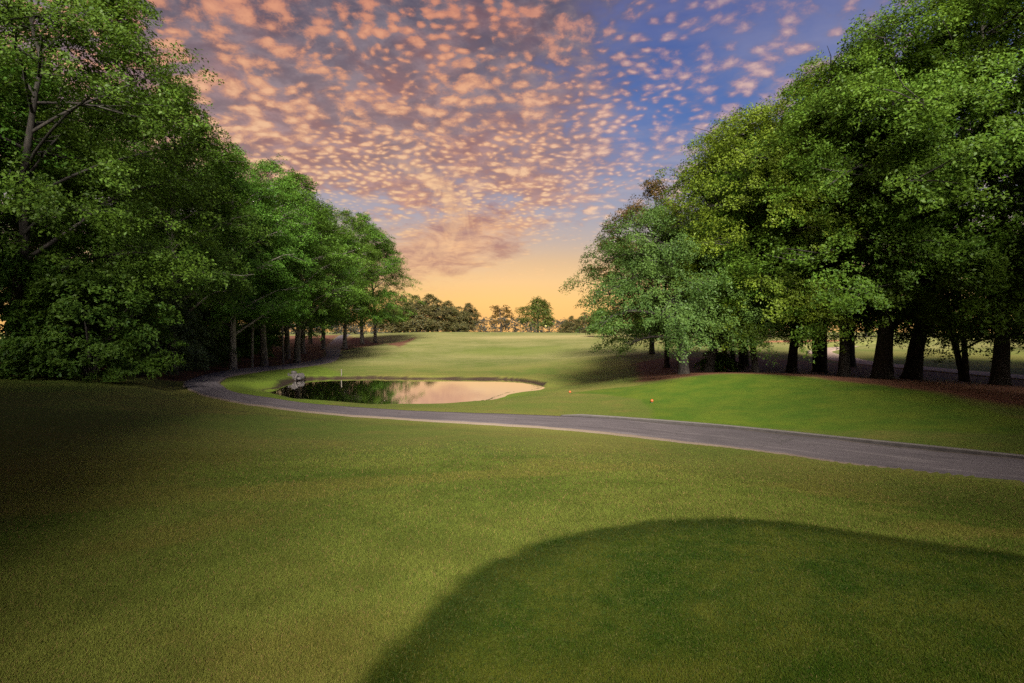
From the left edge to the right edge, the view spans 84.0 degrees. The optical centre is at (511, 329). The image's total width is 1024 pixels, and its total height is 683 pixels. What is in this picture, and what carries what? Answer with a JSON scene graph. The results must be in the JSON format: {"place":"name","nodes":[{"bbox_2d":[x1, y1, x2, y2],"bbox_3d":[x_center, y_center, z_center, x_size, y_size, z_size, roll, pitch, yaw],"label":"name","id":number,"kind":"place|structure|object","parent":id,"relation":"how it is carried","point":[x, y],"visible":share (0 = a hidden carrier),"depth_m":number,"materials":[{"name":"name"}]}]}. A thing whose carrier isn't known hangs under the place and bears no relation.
{"place":"outdoors","nodes":[
{"label":"outdoors","id":0,"kind":"place"},
{"bbox_2d":[264,378,544,403],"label":"pond water","id":1,"kind":"structure","parent":0,"point":[389,391],"depth_m":32.51,"materials":[{"name":"liquid"}]},
{"bbox_2d":[0,332,1023,682],"bbox_3d":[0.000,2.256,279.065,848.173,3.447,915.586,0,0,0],"label":"ground","id":2,"kind":"structure","parent":0,"point":[558,366],"depth_m":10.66,"materials":[{"name":"green plant"}]},
{"bbox_2d":[0,6,84,273],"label":"oak tree","id":3,"kind":"object","parent":2,"relation":"on","point":[12,71],"visible":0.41,"depth_m":26.52,"materials":[{"name":"green plant"}]},
{"bbox_2d":[0,242,113,378],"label":"laurel shrub","id":4,"kind":"object","parent":2,"relation":"on","point":[22,272],"visible":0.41,"depth_m":24.39,"materials":[{"name":"green plant"}]},
{"bbox_2d":[0,61,114,304],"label":"oak tree","id":5,"kind":"object","parent":2,"relation":"on","point":[32,234],"depth_m":41.46,"materials":[{"name":"green plant"}]},
{"bbox_2d":[0,40,177,316],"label":"oak tree","id":6,"kind":"object","parent":2,"relation":"on","point":[68,196],"visible":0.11,"depth_m":31.21,"materials":[{"name":"green plant"}]},
{"bbox_2d":[0,97,182,261],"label":"oak tree","id":7,"kind":"object","parent":2,"relation":"on","point":[107,184],"depth_m":51.62,"materials":[{"name":"green plant"}]},
{"bbox_2d":[26,285,161,374],"bbox_3d":[-22.080,-0.014,29.666,5.659,4.916,4.917,0,0,20],"label":"grey shrub","id":8,"kind":"object","parent":2,"relation":"on","point":[151,345],"visible":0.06,"depth_m":29.50,"materials":[{"name":"green plant"}]},
{"bbox_2d":[0,261,188,381],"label":"laurel shrub","id":9,"kind":"object","parent":2,"relation":"on","point":[101,352],"visible":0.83,"depth_m":24.30,"materials":[{"name":"green plant"}]},
{"bbox_2d":[2,93,226,324],"bbox_3d":[-29.119,-7.569,42.563,15.397,20.351,15.092,0,0,41],"label":"oak tree","id":10,"kind":"object","parent":2,"relation":"on","point":[32,238],"visible":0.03,"depth_m":40.93,"materials":[{"name":"green plant"}]},
{"bbox_2d":[0,0,232,374],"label":"oak tree","id":11,"kind":"object","parent":2,"relation":"on","point":[80,31],"visible":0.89,"depth_m":25.67,"materials":[{"name":"green plant"}]},
{"bbox_2d":[0,70,276,372],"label":"oak tree","id":12,"kind":"object","parent":2,"relation":"on","point":[214,150],"visible":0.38,"depth_m":34.37,"materials":[{"name":"green plant"}]},
{"bbox_2d":[107,279,215,375],"bbox_3d":[-21.409,-0.334,34.234,6.146,6.145,7.074,0,0,-20],"label":"grey shrub","id":13,"kind":"object","parent":2,"relation":"on","point":[184,329],"visible":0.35,"depth_m":34.14,"materials":[{"name":"green plant"}]},
{"bbox_2d":[125,137,262,358],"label":"oak tree","id":14,"kind":"object","parent":2,"relation":"on","point":[191,190],"visible":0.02,"depth_m":49.34,"materials":[{"name":"green plant"}]},
{"bbox_2d":[190,158,246,325],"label":"oak tree","id":15,"kind":"object","parent":2,"relation":"on","point":[235,222],"visible":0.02,"depth_m":59.75,"materials":[{"name":"green plant"}]},
{"bbox_2d":[154,142,315,369],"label":"oak tree","id":16,"kind":"object","parent":2,"relation":"on","point":[280,233],"visible":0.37,"depth_m":41.71,"materials":[{"name":"green plant"}]},
{"bbox_2d":[219,254,286,366],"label":"sapling","id":17,"kind":"object","parent":2,"relation":"on","point":[252,334],"visible":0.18,"depth_m":45.96,"materials":[{"name":"green plant"}]},
{"bbox_2d":[192,153,321,365],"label":"oak tree","id":18,"kind":"object","parent":2,"relation":"on","point":[265,166],"visible":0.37,"depth_m":47.53,"materials":[{"name":"green plant"}]},
{"bbox_2d":[248,325,284,348],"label":"undergrowth shrub","id":19,"kind":"object","parent":2,"relation":"on","point":[278,335],"visible":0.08,"depth_m":77.46,"materials":[{"name":"green plant"}]},
{"bbox_2d":[266,269,316,363],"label":"sapling","id":20,"kind":"object","parent":2,"relation":"on","point":[286,327],"visible":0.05,"depth_m":52.95,"materials":[{"name":"green plant"}]},
{"bbox_2d":[288,373,304,380],"bbox_3d":[-14.601,3.217,38.580,0.942,0.643,0.940,0,0,28],"label":"rock","id":21,"kind":"object","parent":2,"relation":"on","point":[296,375],"visible":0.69,"depth_m":38.39,"materials":[{"name":"grey stone"}]},
{"bbox_2d":[224,167,369,362],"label":"oak tree","id":22,"kind":"object","parent":2,"relation":"on","point":[326,257],"visible":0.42,"depth_m":54.78,"materials":[{"name":"green plant"}]},
{"bbox_2d":[240,178,380,358],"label":"oak tree","id":23,"kind":"object","parent":2,"relation":"on","point":[287,354],"visible":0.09,"depth_m":62.55,"materials":[{"name":"green plant"}]},
{"bbox_2d":[270,201,368,353],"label":"oak tree","id":24,"kind":"object","parent":2,"relation":"on","point":[302,341],"visible":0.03,"depth_m":71.25,"materials":[{"name":"green plant"}]},
{"bbox_2d":[308,219,352,343],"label":"oak tree","id":25,"kind":"object","parent":2,"relation":"on","point":[310,341],"depth_m":95.75,"materials":[{"name":"green plant"}]},
{"bbox_2d":[309,205,383,348],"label":"oak tree","id":26,"kind":"object","parent":2,"relation":"on","point":[323,345],"visible":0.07,"depth_m":84.72,"materials":[{"name":"green plant"}]},
{"bbox_2d":[312,207,387,348],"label":"oak tree","id":27,"kind":"object","parent":2,"relation":"on","point":[369,263],"visible":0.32,"depth_m":85.50,"materials":[{"name":"green plant"}]},
{"bbox_2d":[332,211,411,343],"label":"oak tree","id":28,"kind":"object","parent":2,"relation":"on","point":[378,237],"visible":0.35,"depth_m":97.41,"materials":[{"name":"green plant"}]},
{"bbox_2d":[349,227,424,342],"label":"oak tree","id":29,"kind":"object","parent":2,"relation":"on","point":[392,280],"visible":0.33,"depth_m":103.03,"materials":[{"name":"green plant"}]},
{"bbox_2d":[370,299,411,332],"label":"crest tree","id":30,"kind":"object","parent":2,"relation":"on","point":[393,327],"visible":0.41,"depth_m":194.59,"materials":[{"name":"green plant"}]},
{"bbox_2d":[389,294,421,332],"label":"crest tree","id":31,"kind":"object","parent":2,"relation":"on","point":[404,297],"visible":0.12,"depth_m":204.52,"materials":[{"name":"green plant"}]},
{"bbox_2d":[391,294,437,332],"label":"crest tree","id":32,"kind":"object","parent":2,"relation":"on","point":[415,324],"visible":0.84,"depth_m":187.63,"materials":[{"name":"green plant"}]},
{"bbox_2d":[407,293,441,331],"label":"crest tree","id":33,"kind":"object","parent":2,"relation":"on","point":[428,298],"visible":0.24,"depth_m":201.30,"materials":[{"name":"green plant"}]},
{"bbox_2d":[422,299,459,331],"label":"crest tree","id":34,"kind":"object","parent":2,"relation":"on","point":[433,309],"visible":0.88,"depth_m":193.35,"materials":[{"name":"green plant"}]},
{"bbox_2d":[441,300,468,331],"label":"crest tree","id":35,"kind":"object","parent":2,"relation":"on","point":[448,303],"visible":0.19,"depth_m":203.42,"materials":[{"name":"green plant"}]},
{"bbox_2d":[442,306,470,331],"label":"crest tree","id":36,"kind":"object","parent":2,"relation":"on","point":[461,326],"visible":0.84,"depth_m":196.71,"materials":[{"name":"green plant"}]},
{"bbox_2d":[457,303,480,331],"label":"crest tree","id":37,"kind":"object","parent":2,"relation":"on","point":[472,313],"visible":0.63,"depth_m":203.82,"materials":[{"name":"green plant"}]},
{"bbox_2d":[489,305,515,331],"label":"sparse tree","id":38,"kind":"object","parent":2,"relation":"on","point":[497,313],"visible":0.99,"depth_m":169.79,"materials":[{"name":"green plant"}]},
{"bbox_2d":[514,296,557,332],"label":"round tree","id":39,"kind":"object","parent":2,"relation":"on","point":[534,308],"visible":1,"depth_m":170.34,"materials":[{"name":"green plant"}]},
{"bbox_2d":[278,316,831,333],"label":"woods","id":40,"kind":"object","parent":2,"relation":"on","point":[480,329],"visible":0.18,"depth_m":340.92,"materials":[{"name":"green plant"}]},
{"bbox_2d":[556,319,571,332],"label":"crest tree","id":41,"kind":"object","parent":2,"relation":"on","point":[561,326],"visible":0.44,"depth_m":259.61,"materials":[{"name":"green plant"}]},
{"bbox_2d":[562,316,580,332],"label":"crest tree","id":42,"kind":"object","parent":2,"relation":"on","point":[570,323],"visible":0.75,"depth_m":248.99,"materials":[{"name":"green plant"}]},
{"bbox_2d":[574,312,594,332],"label":"crest tree","id":43,"kind":"object","parent":2,"relation":"on","point":[579,323],"visible":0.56,"depth_m":228.02,"materials":[{"name":"green plant"}]},
{"bbox_2d":[587,307,615,336],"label":"woodland tree","id":44,"kind":"object","parent":2,"relation":"on","point":[602,320],"visible":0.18,"depth_m":117.77,"materials":[{"name":"green plant"}]},
{"bbox_2d":[583,176,686,353],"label":"bronze topped tree","id":45,"kind":"object","parent":2,"relation":"on","point":[650,191],"visible":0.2,"depth_m":49.84,"materials":[{"name":"green plant"}]},
{"bbox_2d":[598,234,696,367],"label":"tree","id":46,"kind":"object","parent":2,"relation":"on","point":[666,361],"visible":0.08,"depth_m":37.95,"materials":[{"name":"green plant"}]},
{"bbox_2d":[558,198,801,374],"bbox_3d":[7.877,-2.117,28.376,11.168,9.163,9.890,0,0,-31],"label":"willow oak tree","id":47,"kind":"object","parent":2,"relation":"on","point":[665,250],"visible":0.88,"depth_m":26.58,"materials":[{"name":"green plant"}]},
{"bbox_2d":[694,350,741,371],"bbox_3d":[11.478,1.766,31.268,2.415,1.310,2.523,0,0,0],"label":"shrub","id":48,"kind":"object","parent":2,"relation":"on","point":[720,363],"visible":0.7,"depth_m":30.70,"materials":[{"name":"green plant"}]},
{"bbox_2d":[676,179,791,369],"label":"oak tree","id":49,"kind":"object","parent":2,"relation":"on","point":[742,359],"depth_m":32.35,"materials":[{"name":"green plant"}]},
{"bbox_2d":[683,249,788,368],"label":"oak tree","id":50,"kind":"object","parent":2,"relation":"on","point":[734,359],"visible":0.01,"depth_m":30.55,"materials":[{"name":"green plant"}]},
{"bbox_2d":[647,113,851,365],"bbox_3d":[14.575,-5.529,35.360,12.074,15.928,11.769,0,0,18],"label":"oak tree","id":51,"kind":"object","parent":2,"relation":"on","point":[747,354],"visible":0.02,"depth_m":35.51,"materials":[{"name":"green plant"}]},
{"bbox_2d":[661,111,847,371],"bbox_3d":[12.141,-4.436,29.379,9.614,13.849,8.857,0,0,0],"label":"oak tree","id":52,"kind":"object","parent":2,"relation":"on","point":[710,363],"visible":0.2,"depth_m":27.39,"materials":[{"name":"green plant"}]},
{"bbox_2d":[653,101,921,372],"bbox_3d":[12.467,-4.302,27.263,11.470,13.359,10.491,0,0,0],"label":"oak tree","id":53,"kind":"object","parent":2,"relation":"on","point":[730,140],"visible":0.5,"depth_m":25.59,"materials":[{"name":"green plant"}]},
{"bbox_2d":[561,414,1023,458],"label":"kerb","id":54,"kind":"structure","parent":2,"relation":"on","point":[937,448],"depth_m":13.63,"materials":[{"name":"concrete"}]},
{"bbox_2d":[688,102,910,371],"bbox_3d":[16.101,-4.983,31.055,11.254,14.926,12.304,0,0,35],"label":"oak tree","id":55,"kind":"object","parent":2,"relation":"on","point":[820,365],"visible":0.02,"depth_m":30.41,"materials":[{"name":"green plant"}]},
{"bbox_2d":[677,49,971,372],"bbox_3d":[16.095,-6.052,29.615,13.200,17.039,12.868,0,0,-22],"label":"oak tree","id":56,"kind":"object","parent":2,"relation":"on","point":[792,363],"visible":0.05,"depth_m":26.52,"materials":[{"name":"green plant"}]},
{"bbox_2d":[691,24,1023,376],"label":"oak tree","id":57,"kind":"object","parent":2,"relation":"on","point":[904,68],"visible":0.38,"depth_m":22.82,"materials":[{"name":"green plant"}]},
{"bbox_2d":[738,0,1023,378],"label":"oak tree","id":58,"kind":"object","parent":2,"relation":"on","point":[882,367],"visible":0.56,"depth_m":21.09,"materials":[{"name":"green plant"}]},
{"bbox_2d":[748,0,1023,378],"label":"oak tree","id":59,"kind":"object","parent":2,"relation":"on","point":[913,366],"visible":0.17,"depth_m":23.31,"materials":[{"name":"green plant"}]},
{"bbox_2d":[762,119,1010,366],"bbox_3d":[20.244,-6.404,34.170,13.008,17.605,13.344,0,0,-30],"label":"oak tree","id":60,"kind":"object","parent":2,"relation":"on","point":[852,357],"depth_m":33.72,"materials":[{"name":"green plant"}]},
{"bbox_2d":[839,0,1023,384],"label":"oak tree","id":61,"kind":"object","parent":2,"relation":"on","point":[1000,372],"visible":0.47,"depth_m":20.40,"materials":[{"name":"green plant"}]},
{"bbox_2d":[865,225,1023,380],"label":"understorey tree","id":62,"kind":"object","parent":2,"relation":"on","point":[962,363],"visible":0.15,"depth_m":24.36,"materials":[{"name":"green plant"}]},
{"bbox_2d":[910,76,1023,356],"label":"oak tree","id":63,"kind":"object","parent":2,"relation":"on","point":[1018,265],"visible":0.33,"depth_m":21.18,"materials":[{"name":"green plant"}]},
{"bbox_2d":[0,0,1023,332],"label":"sky","id":64,"kind":"structure","parent":0,"point":[494,141],"materials":[{"name":"multicoloured"}]},
{"bbox_2d":[182,334,1023,481],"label":"cart path","id":65,"kind":"structure","parent":0,"point":[832,450],"depth_m":15.30,"materials":[{"name":"grey asphalt"}]},
{"bbox_2d":[809,346,1023,379],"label":"back path","id":66,"kind":"structure","parent":0,"point":[831,356],"depth_m":31.65,"materials":[{"name":"grey asphalt"}]}
]}

